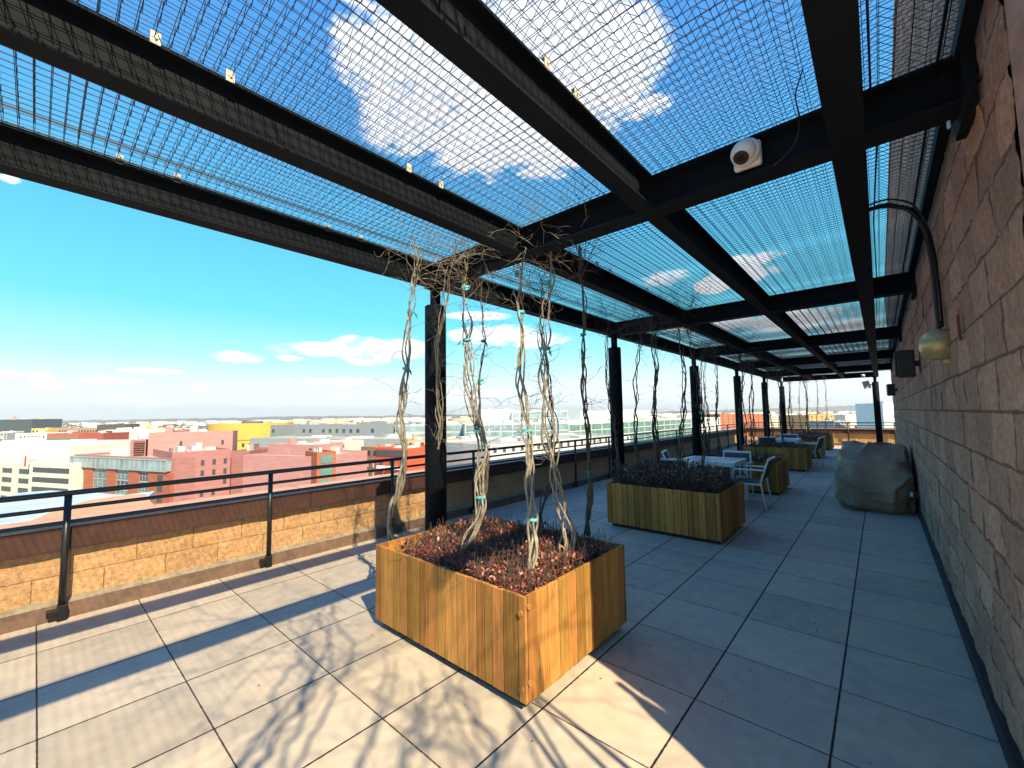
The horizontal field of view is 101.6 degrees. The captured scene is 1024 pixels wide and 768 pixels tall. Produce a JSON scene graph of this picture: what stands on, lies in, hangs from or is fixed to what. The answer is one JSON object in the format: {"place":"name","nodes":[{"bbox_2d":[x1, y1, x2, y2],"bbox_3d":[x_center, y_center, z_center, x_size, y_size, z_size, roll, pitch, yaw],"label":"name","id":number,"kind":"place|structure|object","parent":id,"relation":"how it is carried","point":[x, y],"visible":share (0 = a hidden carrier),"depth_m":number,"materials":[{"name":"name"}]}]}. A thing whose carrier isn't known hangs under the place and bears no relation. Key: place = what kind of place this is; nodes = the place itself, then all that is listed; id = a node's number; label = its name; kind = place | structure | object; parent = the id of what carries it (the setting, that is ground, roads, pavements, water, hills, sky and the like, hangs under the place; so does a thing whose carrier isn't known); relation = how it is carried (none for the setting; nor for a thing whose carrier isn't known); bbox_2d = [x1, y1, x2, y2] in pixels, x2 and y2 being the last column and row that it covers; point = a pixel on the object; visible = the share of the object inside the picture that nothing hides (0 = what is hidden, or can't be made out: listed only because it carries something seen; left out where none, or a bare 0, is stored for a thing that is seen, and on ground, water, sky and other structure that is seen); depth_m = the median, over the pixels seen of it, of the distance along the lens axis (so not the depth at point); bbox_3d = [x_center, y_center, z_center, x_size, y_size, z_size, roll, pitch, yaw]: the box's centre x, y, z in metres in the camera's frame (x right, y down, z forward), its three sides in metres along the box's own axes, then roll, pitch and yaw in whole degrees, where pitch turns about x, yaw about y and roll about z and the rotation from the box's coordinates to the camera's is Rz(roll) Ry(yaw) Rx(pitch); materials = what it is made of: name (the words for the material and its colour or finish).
{"place":"outdoors","nodes":[
{"label":"outdoors","id":0,"kind":"place"},
{"bbox_2d":[15,430,66,440],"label":"building","id":1,"kind":"structure","parent":0,"point":[40,433],"depth_m":327.22,"materials":[{"name":"white concrete"}]},
{"bbox_2d":[31,427,58,432],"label":"building","id":2,"kind":"structure","parent":0,"point":[36,430],"depth_m":429.99,"materials":[{"name":"yellow concrete"}]},
{"bbox_2d":[0,491,154,524],"bbox_3d":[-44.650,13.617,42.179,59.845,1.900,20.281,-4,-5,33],"label":"building","id":3,"kind":"structure","parent":0,"point":[25,505],"depth_m":46.77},
{"bbox_2d":[97,423,139,431],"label":"building","id":4,"kind":"structure","parent":0,"point":[106,426],"depth_m":349.92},
{"bbox_2d":[231,443,267,453],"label":"building","id":5,"kind":"structure","parent":0,"point":[254,449],"depth_m":155.28,"materials":[{"name":"pink concrete"}]},
{"bbox_2d":[208,421,292,449],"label":"building","id":6,"kind":"structure","parent":0,"point":[247,430],"depth_m":332.38,"materials":[{"name":"yellow concrete"}]},
{"bbox_2d":[62,414,473,423],"bbox_3d":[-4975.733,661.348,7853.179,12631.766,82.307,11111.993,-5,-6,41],"label":"hills","id":7,"kind":"structure","parent":0,"point":[236,419],"depth_m":6910.64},
{"bbox_2d":[330,437,363,449],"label":"building","id":8,"kind":"structure","parent":0,"point":[349,443],"depth_m":189.26,"materials":[{"name":"white concrete"}]},
{"bbox_2d":[376,442,424,474],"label":"building","id":9,"kind":"structure","parent":0,"point":[416,449],"depth_m":147.02,"materials":[{"name":"red brick"}]},
{"bbox_2d":[395,421,464,436],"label":"building","id":10,"kind":"structure","parent":0,"point":[452,427],"depth_m":266.11,"materials":[{"name":"white concrete"}]},
{"bbox_2d":[0,0,893,420],"label":"sky","id":11,"kind":"structure","parent":0,"point":[109,311],"materials":[{"name":"blue"}]},
{"bbox_2d":[0,443,1008,767],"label":"floor","id":12,"kind":"structure","parent":0,"point":[874,671],"depth_m":2.61,"materials":[{"name":"grey tile"}]},
{"bbox_2d":[0,428,747,634],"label":"parapet wall","id":13,"kind":"structure","parent":12,"relation":"on","point":[113,561],"depth_m":4.30,"materials":[{"name":"brick"}]},
{"bbox_2d":[0,422,747,620],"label":"railing","id":14,"kind":"object","parent":13,"relation":"attached to","point":[59,611],"visible":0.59,"depth_m":4.28,"materials":[{"name":"black metal"}]},
{"bbox_2d":[0,0,978,530],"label":"pergola","id":15,"kind":"object","parent":12,"relation":"on","point":[842,128],"visible":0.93,"depth_m":2.29,"materials":[{"name":"black paint"}]},
{"bbox_2d":[359,154,494,540],"bbox_3d":[-0.570,-0.198,3.452,1.069,3.150,1.183,-5,-6,41],"label":"climbing vine","id":16,"kind":"object","parent":15,"relation":"attached to","point":[401,476],"visible":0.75,"depth_m":3.49,"materials":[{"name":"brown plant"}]},
{"bbox_2d":[366,205,502,460],"bbox_3d":[-0.413,-0.189,3.382,1.226,3.112,1.339,-3,-5,25],"label":"climbing vine","id":17,"kind":"object","parent":15,"relation":"attached to","point":[439,432],"visible":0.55,"depth_m":3.58,"materials":[{"name":"brown plant"}]},
{"bbox_2d":[510,264,585,525],"bbox_3d":[0.353,0.019,4.040,0.757,2.768,0.746,-1,-4,6],"label":"climbing vine","id":18,"kind":"object","parent":15,"relation":"attached to","point":[545,487],"visible":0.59,"depth_m":4.05,"materials":[{"name":"brown plant"}]},
{"bbox_2d":[530,161,618,536],"bbox_3d":[0.526,-0.221,3.267,0.890,3.132,1.274,0,-4,-17],"label":"climbing vine","id":19,"kind":"object","parent":15,"relation":"attached to","point":[590,498],"visible":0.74,"depth_m":3.61,"materials":[{"name":"brown plant"}]},
{"bbox_2d":[730,138,761,172],"bbox_3d":[1.209,-1.204,2.170,0.139,0.148,0.162,-5,-6,41],"label":"security camera","id":20,"kind":"object","parent":15,"relation":"attached to","point":[746,154],"visible":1,"depth_m":2.13,"materials":[{"name":"white plastic"}]},
{"bbox_2d":[773,70,802,165],"bbox_3d":[1.320,-1.224,1.938,0.093,0.225,0.349,-2,-4,13],"label":"camera wire","id":21,"kind":"object","parent":15,"relation":"hanging from","point":[798,118],"visible":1,"depth_m":1.96,"materials":[{"name":"black plastic"}]},
{"bbox_2d":[865,0,877,317],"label":"cable","id":22,"kind":"object","parent":15,"relation":"attached to","point":[868,43],"visible":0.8,"depth_m":1.85,"materials":[{"name":"plastic"}]},
{"bbox_2d":[869,198,943,328],"bbox_3d":[2.712,-0.831,2.906,0.393,0.937,0.108,-3,-5,24],"label":"lamp arm","id":23,"kind":"object","parent":15,"relation":"attached to","point":[916,214],"visible":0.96,"depth_m":2.84,"materials":[{"name":"black metal"}]},
{"bbox_2d":[375,516,626,705],"bbox_3d":[-0.103,1.543,3.200,1.528,0.611,1.199,-5,-6,41],"label":"wooden planter","id":24,"kind":"object","parent":12,"relation":"on","point":[527,649],"visible":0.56,"depth_m":2.63,"materials":[{"name":"brown wood"}]},
{"bbox_2d":[423,253,515,551],"bbox_3d":[-0.393,-0.017,3.924,1.220,2.848,0.921,-44,-44,84],"label":"climbing vine","id":25,"kind":"object","parent":24,"relation":"in","point":[486,473],"visible":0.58,"depth_m":3.85,"materials":[{"name":"beige plant"}]},
{"bbox_2d":[419,232,535,559],"bbox_3d":[-0.185,-0.090,3.475,1.068,2.927,1.546,-1,-4,-3],"label":"climbing vine","id":26,"kind":"object","parent":24,"relation":"in","point":[477,522],"visible":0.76,"depth_m":3.36,"materials":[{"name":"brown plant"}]},
{"bbox_2d":[395,507,615,595],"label":"ground cover","id":27,"kind":"object","parent":24,"relation":"in","point":[437,543],"visible":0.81,"depth_m":3.02,"materials":[{"name":"red plant"}]},
{"bbox_2d":[420,197,599,588],"bbox_3d":[0.141,-0.143,3.364,1.069,3.008,1.586,-5,-6,41],"label":"climbing vine","id":28,"kind":"object","parent":24,"relation":"in","point":[531,519],"visible":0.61,"depth_m":3.08,"materials":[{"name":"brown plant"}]},
{"bbox_2d":[446,154,602,568],"bbox_3d":[0.257,-0.187,3.152,1.248,3.054,1.005,-2,-4,16],"label":"climbing vine","id":29,"kind":"object","parent":24,"relation":"in","point":[556,482],"visible":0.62,"depth_m":3.10,"materials":[{"name":"beige plant"}]},
{"bbox_2d":[660,458,689,469],"bbox_3d":[2.786,1.677,7.184,0.568,0.846,0.593,-3,-5,24],"label":"patio chair","id":30,"kind":"object","parent":12,"relation":"on","point":[670,460],"visible":0.11,"depth_m":6.96,"materials":[{"name":"white metal"}]},
{"bbox_2d":[607,478,744,543],"bbox_3d":[2.334,1.709,5.966,1.528,0.611,1.199,-5,-6,41],"label":"wooden planter","id":31,"kind":"object","parent":12,"relation":"on","point":[714,518],"visible":0.76,"depth_m":5.46,"materials":[{"name":"brown wood"}]},
{"bbox_2d":[571,291,645,483],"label":"climbing vine","id":32,"kind":"object","parent":31,"relation":"in","point":[610,403],"visible":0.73,"depth_m":6.25,"materials":[{"name":"brown plant"}]},
{"bbox_2d":[610,306,667,485],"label":"climbing vine","id":33,"kind":"object","parent":31,"relation":"in","point":[636,431],"visible":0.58,"depth_m":6.33,"materials":[{"name":"brown plant"}]},
{"bbox_2d":[615,276,698,487],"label":"climbing vine","id":34,"kind":"object","parent":31,"relation":"in","point":[653,419],"visible":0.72,"depth_m":5.96,"materials":[{"name":"brown plant"}]},
{"bbox_2d":[626,301,691,467],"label":"climbing vine","id":35,"kind":"object","parent":31,"relation":"in","point":[657,440],"visible":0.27,"depth_m":6.50,"materials":[{"name":"brown plant"}]},
{"bbox_2d":[628,275,708,489],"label":"climbing vine","id":36,"kind":"object","parent":31,"relation":"in","point":[681,426],"visible":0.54,"depth_m":5.75,"materials":[{"name":"brown plant"}]},
{"bbox_2d":[611,455,740,494],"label":"ground cover","id":37,"kind":"object","parent":31,"relation":"in","point":[709,480],"visible":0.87,"depth_m":5.72,"materials":[{"name":"brown plant"}]},
{"bbox_2d":[665,275,718,478],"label":"climbing vine","id":38,"kind":"object","parent":31,"relation":"in","point":[700,424],"visible":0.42,"depth_m":6.00,"materials":[{"name":"brown plant"}]},
{"bbox_2d":[684,456,747,498],"bbox_3d":[3.706,1.754,7.703,0.950,0.735,0.910,-5,-6,41],"label":"patio table","id":39,"kind":"object","parent":12,"relation":"on","point":[727,462],"visible":0.57,"depth_m":7.55,"materials":[{"name":"white metal"}]},
{"bbox_2d":[715,450,753,500],"bbox_3d":[4.204,1.707,7.896,0.568,0.846,0.593,-5,-6,41],"label":"patio chair","id":40,"kind":"object","parent":12,"relation":"on","point":[741,454],"visible":0.56,"depth_m":7.99,"materials":[{"name":"white metal"}]},
{"bbox_2d":[697,454,789,494],"bbox_3d":[4.883,1.882,8.860,1.528,0.611,1.199,-5,-6,41],"label":"wooden planter","id":41,"kind":"object","parent":12,"relation":"on","point":[778,480],"visible":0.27,"depth_m":8.14,"materials":[{"name":"brown wood"}]},
{"bbox_2d":[673,340,731,455],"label":"climbing vine","id":42,"kind":"object","parent":41,"relation":"in","point":[706,442],"visible":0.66,"depth_m":9.18,"materials":[{"name":"brown plant"}]},
{"bbox_2d":[687,337,725,451],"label":"climbing vine","id":43,"kind":"object","parent":41,"relation":"in","point":[708,415],"visible":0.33,"depth_m":9.58,"materials":[{"name":"brown plant"}]},
{"bbox_2d":[687,325,753,456],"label":"climbing vine","id":44,"kind":"object","parent":41,"relation":"in","point":[716,415],"visible":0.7,"depth_m":8.90,"materials":[{"name":"brown plant"}]},
{"bbox_2d":[713,320,756,450],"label":"climbing vine","id":45,"kind":"object","parent":41,"relation":"in","point":[739,412],"visible":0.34,"depth_m":9.06,"materials":[{"name":"brown plant"}]},
{"bbox_2d":[717,317,768,461],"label":"climbing vine","id":46,"kind":"object","parent":41,"relation":"in","point":[753,420],"visible":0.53,"depth_m":8.65,"materials":[{"name":"brown plant"}]},
{"bbox_2d":[700,449,786,463],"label":"ground cover","id":47,"kind":"object","parent":41,"relation":"in","point":[762,458],"visible":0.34,"depth_m":8.70,"materials":[{"name":"brown plant"}]},
{"bbox_2d":[730,456,774,511],"bbox_3d":[4.062,1.645,7.022,0.593,0.846,0.568,-5,-6,41],"label":"patio chair","id":48,"kind":"object","parent":12,"relation":"on","point":[767,467],"visible":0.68,"depth_m":6.91,"materials":[{"name":"white metal"}]},
{"bbox_2d":[758,436,780,443],"bbox_3d":[7.838,2.005,12.717,0.568,0.846,0.593,-5,-6,41],"label":"patio chair","id":49,"kind":"object","parent":12,"relation":"on","point":[761,439],"visible":0.33,"depth_m":12.56,"materials":[{"name":"white metal"}]},
{"bbox_2d":[743,444,811,471],"bbox_3d":[7.484,2.059,11.814,1.528,0.611,1.199,-5,-6,41],"label":"wooden planter","id":50,"kind":"object","parent":12,"relation":"on","point":[800,459],"visible":0.62,"depth_m":11.12,"materials":[{"name":"brown wood"}]},
{"bbox_2d":[733,359,761,443],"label":"climbing vine","id":51,"kind":"object","parent":50,"relation":"in","point":[746,429],"visible":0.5,"depth_m":12.13,"materials":[{"name":"brown plant"}]},
{"bbox_2d":[736,359,764,446],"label":"climbing vine","id":52,"kind":"object","parent":50,"relation":"in","point":[749,400],"visible":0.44,"depth_m":12.02,"materials":[{"name":"brown plant"}]},
{"bbox_2d":[753,354,791,447],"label":"climbing vine","id":53,"kind":"object","parent":50,"relation":"in","point":[780,412],"visible":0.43,"depth_m":11.94,"materials":[{"name":"brown plant"}]},
{"bbox_2d":[756,351,794,443],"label":"climbing vine","id":54,"kind":"object","parent":50,"relation":"in","point":[766,401],"visible":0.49,"depth_m":12.20,"materials":[{"name":"brown plant"}]},
{"bbox_2d":[742,441,809,448],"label":"ground cover","id":55,"kind":"object","parent":50,"relation":"in","point":[776,444],"visible":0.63,"depth_m":11.71,"materials":[{"name":"brown plant"}]},
{"bbox_2d":[779,438,825,458],"bbox_3d":[10.026,2.232,14.700,1.528,0.611,1.199,-5,-6,41],"label":"wooden planter","id":56,"kind":"object","parent":12,"relation":"on","point":[822,450],"visible":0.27,"depth_m":13.93,"materials":[{"name":"brown wood"}]},
{"bbox_2d":[796,436,824,467],"bbox_3d":[8.641,1.944,12.071,0.568,0.846,0.593,3,-6,-40],"label":"patio chair","id":57,"kind":"object","parent":12,"relation":"on","point":[819,442],"visible":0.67,"depth_m":11.90,"materials":[{"name":"white metal"}]},
{"bbox_2d":[798,434,834,449],"bbox_3d":[12.535,2.402,17.549,1.528,0.611,1.199,-5,-6,41],"label":"wooden planter","id":58,"kind":"object","parent":12,"relation":"on","point":[829,442],"visible":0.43,"depth_m":16.73,"materials":[{"name":"brown wood"}]},
{"bbox_2d":[789,429,832,434],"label":"ground cover","id":59,"kind":"object","parent":58,"relation":"in","point":[811,433],"visible":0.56,"depth_m":17.45,"materials":[{"name":"red plant"}]},
{"bbox_2d":[747,428,894,445],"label":"parapet wall","id":60,"kind":"structure","parent":12,"relation":"on","point":[858,435],"depth_m":18.65,"materials":[{"name":"brick"}]},
{"bbox_2d":[748,422,895,443],"bbox_3d":[16.029,2.124,17.556,10.900,1.027,0.060,-5,-6,41],"label":"railing","id":61,"kind":"object","parent":12,"relation":"on","point":[805,425],"visible":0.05,"depth_m":18.62,"materials":[{"name":"black paint"}]},
{"bbox_2d":[834,440,915,513],"bbox_3d":[6.274,1.527,7.309,1.019,1.041,2.216,-5,-6,41],"label":"covered grill","id":62,"kind":"object","parent":12,"relation":"on","point":[875,476],"visible":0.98,"depth_m":6.61,"materials":[{"name":"grey fabric"}]},
{"bbox_2d":[884,0,1023,767],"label":"block wall","id":63,"kind":"structure","parent":12,"relation":"on","point":[959,423],"depth_m":2.05,"materials":[{"name":"brown brick"}]},
{"bbox_2d":[886,384,896,395],"bbox_3d":[9.697,0.149,10.658,0.215,0.300,0.200,-5,-6,41],"label":"wall speaker","id":64,"kind":"object","parent":63,"relation":"attached to","point":[890,389],"depth_m":10.60,"materials":[{"name":"black plastic"}]},
{"bbox_2d":[893,349,919,377],"bbox_3d":[4.455,-0.227,4.707,0.215,0.300,0.200,-5,-6,41],"label":"wall speaker","id":65,"kind":"object","parent":63,"relation":"attached to","point":[905,362],"depth_m":4.65,"materials":[{"name":"black plastic"}]},
{"bbox_2d":[918,329,950,363],"bbox_3d":[2.841,-0.250,2.809,0.156,0.234,0.212,-5,-6,41],"label":"wall lamp","id":66,"kind":"object","parent":63,"relation":"attached to","point":[934,344],"visible":0.9,"depth_m":2.75,"materials":[{"name":"gold metal"}]},
{"bbox_2d":[956,314,962,340],"bbox_3d":[2.418,-0.307,2.258,0.012,0.140,0.062,-5,-6,41],"label":"wall bracket","id":67,"kind":"object","parent":63,"relation":"attached to","point":[960,337],"depth_m":2.26,"materials":[{"name":"metal"}]},
{"bbox_2d":[446,433,629,465],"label":"building","id":68,"kind":"structure","parent":0,"point":[457,445],"depth_m":169.72,"materials":[{"name":"white glass"}]},
{"bbox_2d":[682,417,720,431],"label":"building","id":69,"kind":"structure","parent":0,"point":[711,420],"depth_m":449.12,"materials":[{"name":"white concrete"}]},
{"bbox_2d":[705,413,763,439],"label":"building","id":70,"kind":"structure","parent":0,"point":[727,418],"depth_m":531.80,"materials":[{"name":"brick"}]},
{"bbox_2d":[650,405,855,413],"bbox_3d":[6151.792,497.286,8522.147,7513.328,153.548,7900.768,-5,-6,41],"label":"hills","id":71,"kind":"structure","parent":0,"point":[841,408],"depth_m":7862.27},
{"bbox_2d":[779,413,833,426],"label":"building","id":72,"kind":"structure","parent":0,"point":[803,417],"depth_m":430.46,"materials":[{"name":"beige concrete"}]},
{"bbox_2d":[808,418,850,428],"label":"building","id":73,"kind":"structure","parent":0,"point":[831,420],"depth_m":337.42,"materials":[{"name":"grey concrete"}]},
{"bbox_3d":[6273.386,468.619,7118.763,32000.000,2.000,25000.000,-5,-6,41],"label":"ground","id":74,"kind":"structure","parent":0,"visible":0},
{"bbox_2d":[0,432,24,441],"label":"building","id":75,"kind":"structure","parent":74,"relation":"on","point":[8,436],"depth_m":598.39,"materials":[{"name":"white concrete"}]},
{"bbox_2d":[0,419,61,432],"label":"building","id":76,"kind":"structure","parent":74,"relation":"on","point":[26,425],"depth_m":899.70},
{"bbox_2d":[0,456,68,496],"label":"building","id":77,"kind":"structure","parent":74,"relation":"on","point":[16,474],"depth_m":154.60,"materials":[{"name":"white concrete"}]},
{"bbox_2d":[31,455,83,491],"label":"building","id":78,"kind":"structure","parent":74,"relation":"on","point":[53,473],"depth_m":145.56,"materials":[{"name":"beige concrete"}]},
{"bbox_2d":[0,437,129,460],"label":"building","id":79,"kind":"structure","parent":74,"relation":"on","point":[35,447],"depth_m":171.66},
{"bbox_2d":[47,431,99,439],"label":"building","id":80,"kind":"structure","parent":74,"relation":"on","point":[69,435],"depth_m":298.15,"materials":[{"name":"red"}]},
{"bbox_2d":[58,427,96,431],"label":"building","id":81,"kind":"structure","parent":74,"relation":"on","point":[78,429],"depth_m":424.86,"materials":[{"name":"beige concrete"}]},
{"bbox_2d":[84,430,128,439],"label":"building","id":82,"kind":"structure","parent":74,"relation":"on","point":[106,435],"depth_m":305.15,"materials":[{"name":"brick"}]},
{"bbox_2d":[98,428,133,439],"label":"building","id":83,"kind":"structure","parent":74,"relation":"on","point":[131,434],"depth_m":320.61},
{"bbox_2d":[106,427,164,439],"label":"building","id":84,"kind":"structure","parent":74,"relation":"on","point":[138,431],"depth_m":331.06,"materials":[{"name":"white concrete"}]},
{"bbox_2d":[130,433,147,456],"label":"building","id":85,"kind":"structure","parent":74,"relation":"on","point":[138,447],"depth_m":143.86,"materials":[{"name":"brick"}]},
{"bbox_2d":[69,449,249,504],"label":"building","id":86,"kind":"structure","parent":74,"relation":"on","point":[115,467],"depth_m":135.40,"materials":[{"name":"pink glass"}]},
{"bbox_2d":[153,442,230,498],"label":"building","id":87,"kind":"structure","parent":74,"relation":"on","point":[213,461],"depth_m":136.88,"materials":[{"name":"brick"}]},
{"bbox_2d":[147,426,237,455],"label":"building","id":88,"kind":"structure","parent":74,"relation":"on","point":[168,438],"depth_m":151.04,"materials":[{"name":"pink concrete"}]},
{"bbox_2d":[242,446,366,492],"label":"building","id":89,"kind":"structure","parent":74,"relation":"on","point":[261,462],"depth_m":135.29,"materials":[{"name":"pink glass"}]},
{"bbox_2d":[268,438,342,455],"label":"building","id":90,"kind":"structure","parent":74,"relation":"on","point":[299,448],"depth_m":143.72,"materials":[{"name":"pink concrete"}]},
{"bbox_2d":[305,447,335,483],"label":"building","id":91,"kind":"structure","parent":74,"relation":"on","point":[319,456],"depth_m":127.76,"materials":[{"name":"orange concrete"}]},
{"bbox_2d":[320,455,332,463],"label":"window","id":92,"kind":"structure","parent":91,"relation":"in","point":[324,458],"depth_m":127.72,"materials":[{"name":"green glass"}]},
{"bbox_2d":[270,421,409,436],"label":"building","id":93,"kind":"structure","parent":74,"relation":"on","point":[370,428],"depth_m":279.18,"materials":[{"name":"grey concrete"}]},
{"bbox_2d":[250,433,452,446],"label":"building","id":94,"kind":"structure","parent":74,"relation":"on","point":[390,438],"depth_m":251.31,"materials":[{"name":"white"}]},
{"bbox_2d":[367,458,375,475],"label":"building","id":95,"kind":"structure","parent":74,"relation":"on","point":[371,466],"depth_m":152.19,"materials":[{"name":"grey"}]},
{"bbox_2d":[361,444,400,458],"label":"building","id":96,"kind":"structure","parent":74,"relation":"on","point":[371,452],"depth_m":159.32,"materials":[{"name":"brick"}]},
{"bbox_2d":[0,410,856,439],"bbox_3d":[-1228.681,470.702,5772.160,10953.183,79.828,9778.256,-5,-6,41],"label":"distant woodland","id":97,"kind":"object","parent":74,"relation":"on","point":[164,426],"visible":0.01,"depth_m":3118.12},
{"bbox_2d":[406,435,463,444],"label":"building","id":98,"kind":"structure","parent":74,"relation":"on","point":[415,438],"depth_m":212.70,"materials":[{"name":"beige concrete"}]},
{"bbox_2d":[69,410,855,427],"bbox_3d":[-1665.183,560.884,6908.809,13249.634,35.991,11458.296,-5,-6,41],"label":"distant blocks","id":99,"kind":"structure","parent":74,"relation":"on","point":[419,420],"depth_m":2042.45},
{"bbox_2d":[475,409,514,423],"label":"building","id":100,"kind":"structure","parent":74,"relation":"on","point":[500,415],"depth_m":292.49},
{"bbox_2d":[461,419,568,436],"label":"building","id":101,"kind":"structure","parent":74,"relation":"on","point":[496,429],"depth_m":255.23,"materials":[{"name":"white concrete"}]},
{"bbox_2d":[511,408,567,422],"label":"building","id":102,"kind":"structure","parent":74,"relation":"on","point":[516,416],"depth_m":295.51,"materials":[{"name":"white concrete"}]},
{"bbox_2d":[568,409,649,421],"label":"building","id":103,"kind":"structure","parent":74,"relation":"on","point":[597,416],"depth_m":351.44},
{"bbox_2d":[559,417,691,441],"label":"building","id":104,"kind":"structure","parent":74,"relation":"on","point":[604,427],"depth_m":339.68,"materials":[{"name":"white glass"}]},
{"bbox_2d":[834,413,856,426],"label":"building","id":105,"kind":"structure","parent":74,"relation":"on","point":[851,417],"depth_m":705.26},
{"bbox_2d":[855,401,894,427],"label":"building","id":106,"kind":"structure","parent":74,"relation":"on","point":[865,412],"depth_m":307.58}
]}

